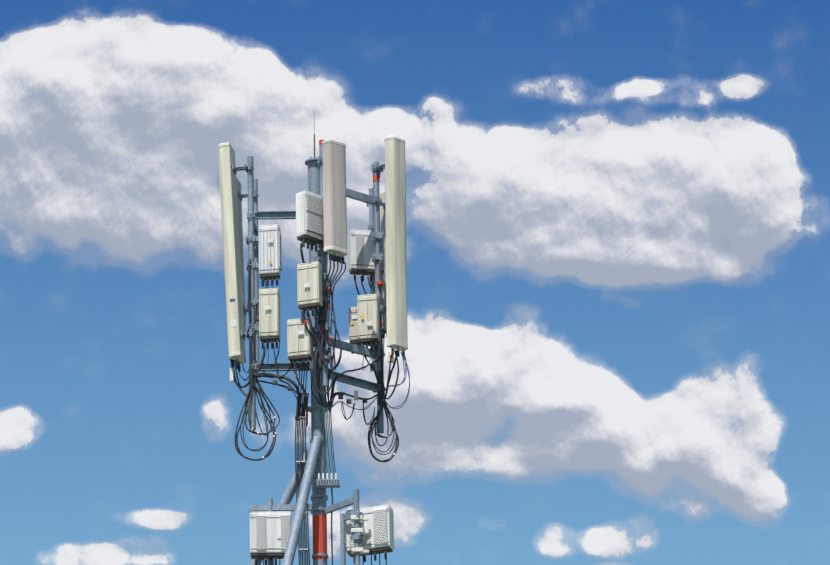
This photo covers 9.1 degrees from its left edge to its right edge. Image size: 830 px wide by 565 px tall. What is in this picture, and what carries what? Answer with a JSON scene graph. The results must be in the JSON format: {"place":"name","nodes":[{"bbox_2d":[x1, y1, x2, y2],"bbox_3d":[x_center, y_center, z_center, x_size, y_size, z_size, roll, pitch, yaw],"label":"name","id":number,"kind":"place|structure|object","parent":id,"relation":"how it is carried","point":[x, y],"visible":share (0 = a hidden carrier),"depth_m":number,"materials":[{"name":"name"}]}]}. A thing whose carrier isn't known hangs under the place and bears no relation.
{"place":"outdoors","nodes":[
{"label":"outdoors","id":0,"kind":"place"},
{"bbox_2d":[0,0,829,564],"label":"sky","id":1,"kind":"structure","parent":0,"point":[618,211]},
{"label":"ground","id":2,"kind":"structure","parent":0,"visible":0},
{"bbox_3d":[-0.738,23.321,56.155,16.000,0.200,16.000,-1,-21,-1],"label":"concrete pad","id":3,"kind":"object","parent":2,"relation":"on","visible":0},
{"bbox_2d":[218,127,409,564],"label":"cell tower","id":4,"kind":"structure","parent":3,"relation":"on","point":[374,252],"depth_m":62.68,"materials":[{"name":"metal"}]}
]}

